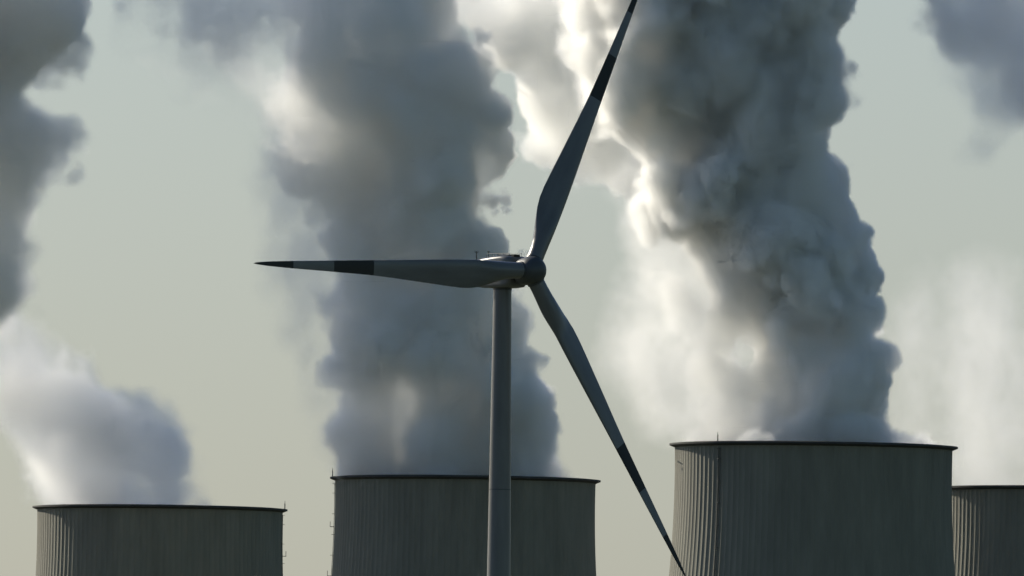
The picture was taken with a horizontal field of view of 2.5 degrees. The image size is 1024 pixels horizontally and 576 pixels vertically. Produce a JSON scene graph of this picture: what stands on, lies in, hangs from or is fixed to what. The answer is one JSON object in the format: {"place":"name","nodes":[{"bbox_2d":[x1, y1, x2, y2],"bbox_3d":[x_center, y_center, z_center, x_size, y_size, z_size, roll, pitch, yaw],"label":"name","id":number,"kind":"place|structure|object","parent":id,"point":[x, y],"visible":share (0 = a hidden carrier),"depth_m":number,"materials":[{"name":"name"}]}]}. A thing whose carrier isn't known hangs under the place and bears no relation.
{"place":"outdoors","nodes":[
{"label":"outdoors","id":0,"kind":"place"},
{"bbox_2d":[32,504,287,575],"bbox_3d":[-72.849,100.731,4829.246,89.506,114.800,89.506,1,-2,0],"label":"cooling tower","id":1,"kind":"structure","parent":0,"point":[133,540],"depth_m":4809.05,"materials":[{"name":"concrete"}]},
{"bbox_2d":[327,468,600,575],"bbox_3d":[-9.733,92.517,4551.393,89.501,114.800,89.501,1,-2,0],"label":"cooling tower","id":2,"kind":"structure","parent":0,"point":[411,525],"depth_m":4531.74,"materials":[{"name":"concrete"}]},
{"bbox_2d":[254,0,685,575],"bbox_3d":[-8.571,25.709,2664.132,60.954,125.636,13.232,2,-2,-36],"label":"wind turbine","id":3,"kind":"object","parent":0,"point":[503,275],"visible":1,"depth_m":2669.61,"materials":[{"name":"grey paint"}]},
{"bbox_2d":[0,0,1023,575],"label":"sky","id":4,"kind":"structure","parent":0,"point":[780,220],"materials":[{"name":"grey"}]},
{"bbox_2d":[669,435,957,575],"bbox_3d":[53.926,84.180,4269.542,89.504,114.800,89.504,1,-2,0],"label":"cooling tower","id":5,"kind":"structure","parent":0,"point":[791,508],"depth_m":4249.02,"materials":[{"name":"concrete"}]},
{"bbox_2d":[952,485,1023,575],"bbox_3d":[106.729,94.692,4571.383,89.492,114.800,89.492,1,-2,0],"label":"cooling tower","id":6,"kind":"structure","parent":0,"point":[988,528],"depth_m":4552.99,"materials":[{"name":"concrete"}]}
]}

